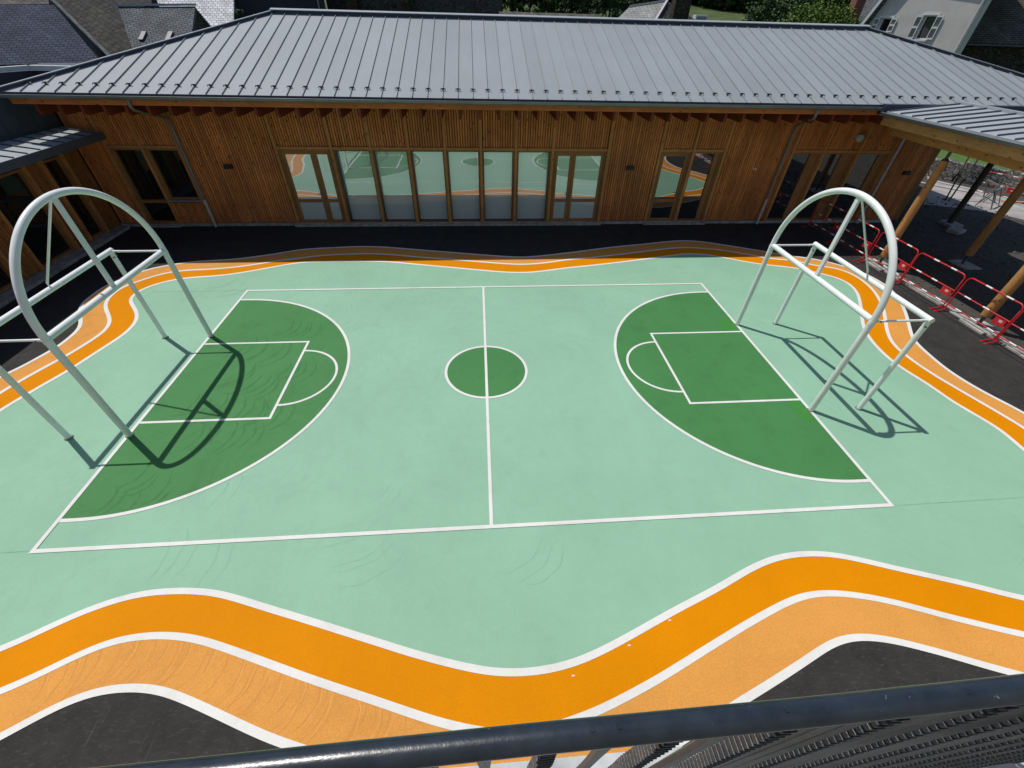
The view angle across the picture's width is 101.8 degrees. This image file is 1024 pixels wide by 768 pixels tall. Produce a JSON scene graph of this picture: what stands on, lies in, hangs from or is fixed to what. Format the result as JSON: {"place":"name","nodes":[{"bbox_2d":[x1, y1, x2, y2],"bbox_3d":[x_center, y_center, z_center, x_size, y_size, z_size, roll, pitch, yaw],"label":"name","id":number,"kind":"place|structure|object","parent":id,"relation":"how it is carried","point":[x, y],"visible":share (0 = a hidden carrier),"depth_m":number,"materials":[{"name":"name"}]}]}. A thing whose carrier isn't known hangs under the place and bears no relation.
{"place":"outdoors","nodes":[
{"label":"outdoors","id":0,"kind":"place"},
{"bbox_2d":[116,0,844,225],"bbox_3d":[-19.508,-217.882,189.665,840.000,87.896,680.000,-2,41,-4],"label":"terrain","id":1,"kind":"structure","parent":0,"point":[718,14],"depth_m":85.39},
{"bbox_2d":[0,0,50,3],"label":"slate house","id":2,"kind":"structure","parent":1,"relation":"on","point":[25,2],"depth_m":24.03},
{"bbox_2d":[0,63,78,85],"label":"flat roof annex","id":3,"kind":"object","parent":1,"relation":"on","point":[9,74],"visible":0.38,"depth_m":13.04,"materials":[{"name":"grey metal"}]},
{"bbox_2d":[0,4,96,66],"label":"slate house","id":4,"kind":"structure","parent":1,"relation":"on","point":[31,34],"depth_m":16.57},
{"bbox_2d":[50,0,158,57],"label":"slate house","id":5,"kind":"structure","parent":1,"relation":"on","point":[98,26],"depth_m":21.25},
{"bbox_2d":[115,3,210,48],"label":"slate house","id":6,"kind":"structure","parent":1,"relation":"on","point":[145,25],"depth_m":20.31,"materials":[{"name":"stone"}]},
{"bbox_2d":[157,0,238,25],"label":"slate house","id":7,"kind":"structure","parent":1,"relation":"on","point":[215,12],"depth_m":29.86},
{"bbox_2d":[234,9,243,18],"bbox_3d":[-19.571,-24.371,31.791,1.446,6.373,1.483,-2,41,-4],"label":"ivy bush","id":8,"kind":"object","parent":1,"relation":"on","point":[237,12],"visible":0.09,"depth_m":29.71,"materials":[{"name":"green plant"}]},
{"bbox_2d":[235,0,325,17],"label":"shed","id":9,"kind":"structure","parent":1,"relation":"on","point":[250,7],"depth_m":31.89,"materials":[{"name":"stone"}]},
{"bbox_2d":[326,0,502,14],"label":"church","id":10,"kind":"structure","parent":1,"relation":"on","point":[472,6],"depth_m":34.92,"materials":[{"name":"stone"}]},
{"bbox_2d":[465,0,470,6],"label":"window","id":11,"kind":"structure","parent":10,"relation":"in","point":[467,2],"depth_m":34.71,"materials":[{"name":"black glass"}]},
{"bbox_2d":[0,8,1023,227],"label":"school building","id":12,"kind":"structure","parent":1,"relation":"on","point":[296,117],"depth_m":13.65,"materials":[{"name":"wood"}]},
{"bbox_2d":[110,148,176,222],"bbox_3d":[-12.159,-6.576,13.891,0.950,2.340,0.140,-2,41,-4],"label":"door","id":13,"kind":"structure","parent":12,"relation":"in","point":[132,161],"depth_m":13.85,"materials":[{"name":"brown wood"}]},
{"bbox_2d":[145,148,201,201],"bbox_3d":[-11.085,-6.856,13.679,1.060,1.595,0.240,-2,41,-4],"label":"window","id":14,"kind":"structure","parent":12,"relation":"in","point":[168,164],"depth_m":13.72,"materials":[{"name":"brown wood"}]},
{"bbox_2d":[278,149,346,222],"bbox_3d":[-6.740,-6.722,14.245,1.645,2.360,0.185,-2,41,-4],"label":"door","id":15,"kind":"structure","parent":12,"relation":"in","point":[310,173],"depth_m":14.19,"materials":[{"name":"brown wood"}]},
{"bbox_2d":[333,150,381,222],"bbox_3d":[-5.246,-6.806,14.391,1.172,2.365,0.212,-2,41,-4],"label":"window","id":16,"kind":"structure","parent":12,"relation":"in","point":[355,169],"depth_m":14.42,"materials":[{"name":"clear glass"}]},
{"bbox_2d":[372,150,415,221],"bbox_3d":[-4.029,-6.844,14.473,1.152,2.365,0.212,-2,41,-4],"label":"window","id":17,"kind":"structure","parent":12,"relation":"in","point":[392,166],"depth_m":14.50,"materials":[{"name":"clear glass"}]},
{"bbox_2d":[410,150,448,221],"bbox_3d":[-2.832,-6.881,14.554,1.112,2.365,0.212,-2,41,-4],"label":"window","id":18,"kind":"structure","parent":12,"relation":"in","point":[428,166],"depth_m":14.57,"materials":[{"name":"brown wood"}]},
{"bbox_2d":[446,150,480,221],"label":"window","id":19,"kind":"structure","parent":12,"relation":"in","point":[463,166],"depth_m":14.65,"materials":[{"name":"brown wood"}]},
{"bbox_2d":[482,151,514,221],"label":"window","id":20,"kind":"structure","parent":12,"relation":"in","point":[498,166],"depth_m":14.74,"materials":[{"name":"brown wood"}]},
{"bbox_2d":[516,151,550,221],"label":"window","id":21,"kind":"structure","parent":12,"relation":"in","point":[533,167],"depth_m":14.82,"materials":[{"name":"clear glass"}]},
{"bbox_2d":[549,151,606,221],"bbox_3d":[2.288,-7.004,14.853,1.804,2.360,0.185,-2,41,-4],"label":"door","id":22,"kind":"structure","parent":12,"relation":"in","point":[577,176],"depth_m":14.80,"materials":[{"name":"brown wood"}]},
{"bbox_2d":[646,152,690,220],"bbox_3d":[5.614,-7.107,15.076,1.070,2.360,0.185,-2,41,-4],"label":"door","id":23,"kind":"structure","parent":12,"relation":"in","point":[672,168],"depth_m":15.03,"materials":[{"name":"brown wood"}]},
{"bbox_2d":[676,152,722,220],"bbox_3d":[6.749,-7.158,15.170,1.010,2.360,0.140,-2,41,-4],"label":"window","id":24,"kind":"structure","parent":12,"relation":"in","point":[704,166],"depth_m":15.14,"materials":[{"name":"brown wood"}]},
{"bbox_2d":[766,153,821,220],"bbox_3d":[10.334,-7.270,15.411,1.060,2.360,0.140,-2,41,-4],"label":"window","id":25,"kind":"structure","parent":12,"relation":"in","point":[801,167],"depth_m":15.35,"materials":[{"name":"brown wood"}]},
{"bbox_2d":[795,153,856,219],"bbox_3d":[11.551,-7.307,15.493,1.220,2.360,0.140,-2,41,-4],"label":"window","id":26,"kind":"structure","parent":12,"relation":"in","point":[833,168],"depth_m":15.35,"materials":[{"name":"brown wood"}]},
{"bbox_2d":[827,153,889,219],"bbox_3d":[12.817,-7.347,15.578,1.160,2.360,0.140,-2,41,-4],"label":"window","id":27,"kind":"structure","parent":12,"relation":"in","point":[867,166],"depth_m":15.40,"materials":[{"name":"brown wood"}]},
{"bbox_2d":[503,0,524,11],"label":"tree","id":28,"kind":"object","parent":1,"relation":"on","point":[513,5],"visible":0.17,"depth_m":44.68,"materials":[{"name":"green plant"}]},
{"bbox_2d":[516,0,542,12],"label":"tree","id":29,"kind":"object","parent":1,"relation":"on","point":[530,3],"visible":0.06,"depth_m":46.01,"materials":[{"name":"green plant"}]},
{"bbox_2d":[533,0,558,12],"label":"tree","id":30,"kind":"object","parent":1,"relation":"on","point":[547,6],"visible":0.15,"depth_m":43.87,"materials":[{"name":"green plant"}]},
{"bbox_2d":[498,11,601,18],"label":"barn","id":31,"kind":"structure","parent":1,"relation":"on","point":[554,14],"depth_m":31.25,"materials":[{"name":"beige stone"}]},
{"bbox_2d":[554,0,582,13],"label":"tree","id":32,"kind":"object","parent":1,"relation":"on","point":[564,4],"visible":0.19,"depth_m":44.84,"materials":[{"name":"green plant"}]},
{"bbox_2d":[570,0,602,13],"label":"tree","id":33,"kind":"object","parent":1,"relation":"on","point":[585,10],"visible":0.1,"depth_m":46.16,"materials":[{"name":"green plant"}]},
{"bbox_2d":[589,0,631,17],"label":"tree","id":34,"kind":"object","parent":1,"relation":"on","point":[596,7],"visible":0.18,"depth_m":44.07,"materials":[{"name":"green plant"}]},
{"bbox_2d":[616,0,655,16],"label":"tree","id":35,"kind":"object","parent":1,"relation":"on","point":[621,2],"visible":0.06,"depth_m":44.68,"materials":[{"name":"green plant"}]},
{"bbox_2d":[618,0,694,20],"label":"hipped house","id":36,"kind":"structure","parent":1,"relation":"on","point":[666,9],"depth_m":34.35,"materials":[{"name":"stone"}]},
{"bbox_2d":[503,0,850,12],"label":"forest","id":37,"kind":"object","parent":1,"relation":"on","point":[729,5],"visible":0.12,"depth_m":86.25,"materials":[{"name":"green plant"}]},
{"bbox_2d":[693,15,707,19],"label":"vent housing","id":38,"kind":"object","parent":1,"relation":"on","point":[699,17],"visible":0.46,"depth_m":42.34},
{"bbox_2d":[741,0,816,24],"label":"tree","id":39,"kind":"object","parent":1,"relation":"on","point":[760,13],"visible":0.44,"depth_m":46.43,"materials":[{"name":"green plant"}]},
{"bbox_2d":[772,0,862,26],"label":"tree","id":40,"kind":"object","parent":1,"relation":"on","point":[807,14],"visible":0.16,"depth_m":28.90,"materials":[{"name":"green plant"}]},
{"bbox_2d":[847,0,878,22],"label":"slate house","id":41,"kind":"structure","parent":1,"relation":"on","point":[864,8],"depth_m":32.44,"materials":[{"name":"grey stone"}]},
{"bbox_2d":[860,0,991,54],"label":"white house","id":42,"kind":"structure","parent":1,"relation":"on","point":[949,25],"depth_m":24.23,"materials":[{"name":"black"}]},
{"bbox_2d":[878,16,894,31],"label":"window","id":43,"kind":"structure","parent":42,"relation":"in","point":[884,24],"depth_m":26.24,"materials":[{"name":"black"}]},
{"bbox_2d":[911,13,940,40],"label":"window","id":44,"kind":"structure","parent":42,"relation":"in","point":[929,21],"depth_m":24.61,"materials":[{"name":"black"}]},
{"bbox_2d":[0,223,1023,767],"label":"playground asphalt","id":45,"kind":"structure","parent":0,"point":[114,729],"depth_m":9.82,"materials":[{"name":"asphalt"}]},
{"bbox_2d":[0,98,129,307],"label":"side wing","id":46,"kind":"structure","parent":45,"relation":"on","point":[40,154],"depth_m":11.84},
{"bbox_2d":[0,258,11,292],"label":"door","id":47,"kind":"structure","parent":46,"relation":"in","point":[5,278],"depth_m":10.97,"materials":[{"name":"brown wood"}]},
{"bbox_2d":[0,168,75,267],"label":"door","id":48,"kind":"structure","parent":46,"relation":"in","point":[17,192],"depth_m":11.71,"materials":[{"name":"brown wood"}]},
{"bbox_2d":[42,156,105,238],"bbox_3d":[-13.601,-5.728,12.911,0.150,2.280,0.700,-2,41,-4],"label":"door","id":49,"kind":"structure","parent":46,"relation":"in","point":[56,167],"depth_m":13.00,"materials":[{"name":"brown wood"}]},
{"bbox_2d":[0,187,213,440],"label":"multisport goal","id":50,"kind":"object","parent":45,"relation":"on","point":[30,211],"visible":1,"depth_m":6.73,"materials":[{"name":"white paint"}]},
{"bbox_2d":[0,254,1023,667],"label":"mint court paint","id":51,"kind":"object","parent":45,"relation":"on","point":[588,434],"visible":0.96,"depth_m":6.92,"materials":[{"name":"paint"}]},
{"bbox_2d":[32,291,247,548],"bbox_3d":[-6.984,-0.109,8.614,0.060,0.001,7.380,-2,41,-4],"label":"base line","id":52,"kind":"object","parent":51,"relation":"on","point":[49,530],"visible":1,"depth_m":7.27,"materials":[{"name":"white paint"}]},
{"bbox_2d":[61,300,347,518],"bbox_3d":[-5.261,-0.152,8.727,3.455,0.001,6.470,-2,41,-4],"label":"green zone paint","id":53,"kind":"object","parent":51,"relation":"on","point":[163,446],"visible":1,"depth_m":8.05,"materials":[{"name":"paint"}]},
{"bbox_2d":[139,417,268,423],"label":"key line","id":54,"kind":"object","parent":53,"relation":"on","point":[203,420],"visible":1,"depth_m":7.76,"materials":[{"name":"white paint"}]},
{"bbox_2d":[59,299,349,521],"bbox_3d":[-5.246,-0.154,8.726,3.485,0.001,6.530,-2,41,-4],"label":"arc line","id":55,"kind":"object","parent":53,"relation":"on","point":[228,477],"visible":1,"depth_m":7.06,"materials":[{"name":"white paint"}]},
{"bbox_2d":[90,320,321,515],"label":"green trowel marks","id":56,"kind":"object","parent":53,"relation":"on","point":[208,442],"visible":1,"depth_m":7.89,"materials":[{"name":"paint"}]},
{"bbox_2d":[204,341,306,344],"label":"key line","id":57,"kind":"object","parent":53,"relation":"on","point":[255,342],"visible":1,"depth_m":9.62,"materials":[{"name":"white paint"}]},
{"bbox_2d":[268,341,309,418],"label":"key line","id":58,"kind":"object","parent":53,"relation":"on","point":[286,384],"visible":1,"depth_m":8.60,"materials":[{"name":"white paint"}]},
{"bbox_2d":[278,350,337,405],"bbox_3d":[-4.171,-0.188,8.798,0.911,0.001,1.820,-2,41,-4],"label":"free throw arc line","id":59,"kind":"object","parent":53,"relation":"on","point":[336,370],"visible":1,"depth_m":8.68,"materials":[{"name":"white paint"}]},
{"bbox_2d":[29,503,893,552],"bbox_3d":[-0.308,2.144,6.262,12.920,0.001,0.060,-2,41,-4],"label":"side line","id":60,"kind":"object","parent":51,"relation":"on","point":[440,529],"visible":1,"depth_m":6.22,"materials":[{"name":"white paint"}]},
{"bbox_2d":[246,283,701,290],"bbox_3d":[-0.836,-2.762,11.830,12.920,0.001,0.060,-2,41,-4],"label":"side line","id":61,"kind":"object","parent":51,"relation":"on","point":[470,287],"visible":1,"depth_m":11.79,"materials":[{"name":"white paint"}]},
{"bbox_2d":[447,347,524,396],"bbox_3d":[-0.557,-0.298,9.043,1.720,0.001,1.720,-2,41,-4],"label":"green circle paint","id":62,"kind":"object","parent":51,"relation":"on","point":[466,371],"visible":1,"depth_m":9.00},
{"bbox_2d":[445,346,527,398],"bbox_3d":[-0.556,-0.301,9.041,1.795,0.001,1.795,-2,41,-4],"label":"circle line","id":63,"kind":"object","parent":62,"relation":"on","point":[504,394],"visible":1,"depth_m":8.90,"materials":[{"name":"white paint"}]},
{"bbox_2d":[482,287,492,524],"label":"halfway line","id":64,"kind":"object","parent":51,"relation":"on","point":[488,448],"visible":1,"depth_m":7.83,"materials":[{"name":"white paint"}]},
{"bbox_2d":[0,248,1023,726],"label":"orange band paint","id":65,"kind":"object","parent":51,"relation":"on","point":[462,696],"visible":0.86,"depth_m":5.20,"materials":[{"name":"paint"}]},
{"bbox_2d":[0,247,1023,729],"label":"wave line","id":66,"kind":"object","parent":51,"relation":"on","point":[456,725],"visible":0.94,"depth_m":5.04,"materials":[{"name":"white paint"}]},
{"bbox_2d":[0,253,1023,675],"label":"wave line","id":67,"kind":"object","parent":51,"relation":"on","point":[554,667],"visible":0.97,"depth_m":5.43,"materials":[{"name":"white paint"}]},
{"bbox_2d":[142,267,1023,587],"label":"trowel marks mint","id":68,"kind":"object","parent":51,"relation":"on","point":[388,487],"visible":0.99,"depth_m":6.18,"materials":[{"name":"paint"}]},
{"bbox_2d":[616,292,866,479],"bbox_3d":[4.118,-0.444,9.358,3.455,0.001,6.470,-2,41,-4],"label":"green zone paint","id":69,"kind":"object","parent":51,"relation":"on","point":[782,436],"visible":1,"depth_m":8.74,"materials":[{"name":"paint"}]},
{"bbox_2d":[626,341,681,391],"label":"free throw arc line","id":70,"kind":"object","parent":69,"relation":"on","point":[627,357],"visible":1,"depth_m":9.19,"materials":[{"name":"white paint"}]},
{"bbox_2d":[650,333,691,403],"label":"key line","id":71,"kind":"object","parent":69,"relation":"on","point":[676,378],"visible":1,"depth_m":9.16,"materials":[{"name":"white paint"}]},
{"bbox_2d":[652,331,740,333],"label":"key line","id":72,"kind":"object","parent":69,"relation":"on","point":[696,332],"visible":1,"depth_m":10.32,"materials":[{"name":"white paint"}]},
{"bbox_2d":[717,318,739,329],"bbox_3d":[5.497,-1.543,10.650,0.516,0.001,0.588,-2,41,-4],"label":"fresh green patch","id":73,"kind":"object","parent":69,"relation":"on","point":[726,323],"visible":1,"depth_m":10.62,"materials":[{"name":"paint"}]},
{"bbox_2d":[614,291,869,482],"bbox_3d":[4.103,-0.446,9.355,3.485,0.001,6.530,-2,41,-4],"label":"arc line","id":74,"kind":"object","parent":69,"relation":"on","point":[711,447],"visible":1,"depth_m":7.73,"materials":[{"name":"white paint"}]},
{"bbox_2d":[691,398,799,403],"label":"key line","id":75,"kind":"object","parent":69,"relation":"on","point":[744,401],"visible":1,"depth_m":8.46,"materials":[{"name":"white paint"}]},
{"bbox_2d":[787,401,816,421],"bbox_3d":[5.761,0.537,8.290,0.265,0.001,0.600,-2,41,-4],"label":"fresh green patch","id":76,"kind":"object","parent":69,"relation":"on","point":[803,413],"visible":1,"depth_m":8.28,"materials":[{"name":"paint"}]},
{"bbox_2d":[701,284,890,502],"bbox_3d":[5.840,-0.509,9.477,0.060,0.001,7.380,-2,41,-4],"label":"base line","id":77,"kind":"object","parent":51,"relation":"on","point":[829,432],"visible":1,"depth_m":8.26,"materials":[{"name":"white paint"}]},
{"bbox_2d":[896,497,1023,505],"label":"paint joint","id":78,"kind":"object","parent":51,"relation":"on","point":[961,501],"visible":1,"depth_m":6.78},
{"bbox_2d":[0,241,1023,767],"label":"peach band paint","id":79,"kind":"object","parent":45,"relation":"on","point":[750,659],"visible":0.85,"depth_m":4.96,"materials":[{"name":"paint"}]},
{"bbox_2d":[36,639,395,741],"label":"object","id":80,"kind":"object","parent":79,"relation":"on","point":[231,690],"visible":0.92,"depth_m":4.72,"materials":[{"name":"paint"}]},
{"bbox_2d":[34,639,405,744],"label":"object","id":81,"kind":"object","parent":79,"relation":"on","point":[233,685],"visible":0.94,"depth_m":4.71,"materials":[{"name":"paint"}]},
{"bbox_2d":[0,240,1023,747],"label":"wave line","id":82,"kind":"object","parent":45,"relation":"on","point":[252,730],"visible":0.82,"depth_m":4.87,"materials":[{"name":"white paint"}]},
{"bbox_2d":[803,200,847,241],"bbox_3d":[11.422,-5.925,15.069,0.580,1.020,1.492,-3,42,-5],"label":"crowd barrier","id":83,"kind":"object","parent":45,"relation":"on","point":[836,227],"visible":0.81,"depth_m":14.93,"materials":[{"name":"metal"}]},
{"bbox_2d":[734,188,934,411],"bbox_3d":[6.408,-1.893,8.299,1.156,3.682,3.236,-2,41,-4],"label":"multisport goal","id":84,"kind":"object","parent":45,"relation":"on","point":[884,218],"visible":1,"depth_m":7.58,"materials":[{"name":"white paint"}]},
{"bbox_2d":[826,215,879,260],"bbox_3d":[11.500,-4.922,13.929,0.580,1.020,1.492,-2,41,-4],"label":"crowd barrier","id":85,"kind":"object","parent":45,"relation":"on","point":[868,244],"visible":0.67,"depth_m":13.68,"materials":[{"name":"metal"}]},
{"bbox_2d":[857,232,918,281],"bbox_3d":[11.638,-3.920,12.793,0.580,1.020,1.492,-1,41,-3],"label":"crowd barrier","id":86,"kind":"object","parent":45,"relation":"on","point":[902,265],"visible":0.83,"depth_m":12.48,"materials":[{"name":"metal"}]},
{"bbox_2d":[894,253,965,308],"bbox_3d":[11.716,-2.917,11.653,0.580,1.020,1.492,-2,41,-5],"label":"crowd barrier","id":87,"kind":"object","parent":45,"relation":"on","point":[945,290],"visible":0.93,"depth_m":11.41,"materials":[{"name":"metal"}]},
{"bbox_2d":[850,255,1023,364],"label":"drain slot","id":88,"kind":"object","parent":45,"relation":"on","point":[947,316],"visible":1,"depth_m":11.08,"materials":[{"name":"grey metal"}]},
{"bbox_2d":[933,278,1023,341],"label":"crowd barrier","id":89,"kind":"object","parent":45,"relation":"on","point":[999,321],"visible":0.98,"depth_m":10.27,"materials":[{"name":"metal"}]},
{"bbox_2d":[983,310,1023,351],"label":"crowd barrier","id":90,"kind":"object","parent":45,"relation":"on","point":[1012,322],"visible":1,"depth_m":9.88,"materials":[{"name":"metal"}]},
{"bbox_2d":[807,176,1023,357],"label":"dusty ground","id":91,"kind":"structure","parent":0,"point":[997,256],"depth_m":14.39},
{"bbox_2d":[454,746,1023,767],"bbox_3d":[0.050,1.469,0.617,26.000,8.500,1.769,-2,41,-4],"label":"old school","id":92,"kind":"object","parent":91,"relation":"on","point":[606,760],"visible":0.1,"depth_m":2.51,"materials":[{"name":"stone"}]},
{"bbox_2d":[91,673,1023,767],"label":"balcony railing","id":93,"kind":"object","parent":92,"relation":"on","point":[974,723],"visible":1,"depth_m":0.79,"materials":[{"name":"metal"}]},
{"bbox_2d":[820,197,1023,341],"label":"loose stones","id":94,"kind":"object","parent":91,"relation":"on","point":[932,266],"visible":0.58,"depth_m":14.72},
{"bbox_2d":[864,258,1023,358],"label":"kerb","id":95,"kind":"structure","parent":91,"relation":"on","point":[959,315],"depth_m":11.31,"materials":[{"name":"concrete"}]},
{"bbox_2d":[865,101,1023,334],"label":"covered yard","id":96,"kind":"structure","parent":91,"relation":"on","point":[992,134],"depth_m":11.17,"materials":[{"name":"metal"}]},
{"bbox_2d":[945,226,965,234],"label":"concrete block","id":97,"kind":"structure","parent":91,"relation":"on","point":[954,230],"depth_m":15.68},
{"bbox_2d":[937,163,994,227],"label":"steel column","id":98,"kind":"structure","parent":91,"relation":"on","point":[950,222],"depth_m":15.74,"materials":[{"name":"black metal"}]},
{"bbox_2d":[925,157,1023,195],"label":"rubble wall","id":99,"kind":"structure","parent":91,"relation":"on","point":[952,169],"depth_m":20.53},
{"bbox_2d":[924,182,1023,219],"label":"concrete path","id":100,"kind":"structure","parent":0,"point":[1016,210],"depth_m":18.70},
{"bbox_2d":[921,182,978,193],"bbox_3d":[21.076,-9.596,20.284,0.180,0.044,2.600,-31,50,-31],"label":"plank","id":101,"kind":"object","parent":100,"relation":"on","point":[950,188],"visible":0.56,"depth_m":20.16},
{"bbox_2d":[945,157,969,200],"bbox_3d":[19.808,-9.248,18.449,0.060,1.926,0.984,23,46,23],"label":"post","id":102,"kind":"object","parent":100,"relation":"on","point":[956,178],"visible":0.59,"depth_m":18.48,"materials":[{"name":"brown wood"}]},
{"bbox_2d":[937,181,980,191],"bbox_3d":[21.861,-9.792,20.532,0.180,0.044,2.200,-21,46,-24],"label":"plank","id":103,"kind":"object","parent":100,"relation":"on","point":[954,185],"visible":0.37,"depth_m":20.48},
{"bbox_2d":[948,160,977,201],"bbox_3d":[19.946,-9.144,18.259,1.015,2.026,0.060,-31,51,-31],"label":"wooden stake","id":104,"kind":"object","parent":100,"relation":"on","point":[963,180],"visible":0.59,"depth_m":18.32,"materials":[{"name":"brown wood"}]},
{"bbox_2d":[977,179,1000,202],"bbox_3d":[21.509,-8.744,18.823,0.599,0.727,1.000,12,42,12],"label":"sawhorse","id":105,"kind":"object","parent":100,"relation":"on","point":[994,183],"visible":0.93,"depth_m":18.65,"materials":[{"name":"metal"}]},
{"bbox_2d":[975,187,1003,208],"bbox_3d":[20.912,-8.116,18.089,1.000,0.727,0.599,-22,47,-25],"label":"sawhorse","id":106,"kind":"object","parent":100,"relation":"on","point":[997,190],"visible":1,"depth_m":17.98,"materials":[{"name":"metal"}]},
{"bbox_2d":[976,172,1022,197],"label":"crowd barrier","id":107,"kind":"object","parent":100,"relation":"on","point":[1009,190],"visible":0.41,"depth_m":18.58,"materials":[{"name":"red paint"}]},
{"bbox_2d":[937,149,1010,180],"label":"terrace lawn","id":108,"kind":"structure","parent":0,"point":[942,154],"depth_m":21.91,"materials":[{"name":"green plant"}]},
{"bbox_2d":[961,0,1023,73],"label":"stone house","id":109,"kind":"structure","parent":0,"point":[997,37],"depth_m":26.21,"materials":[{"name":"beige stone"}]}
]}

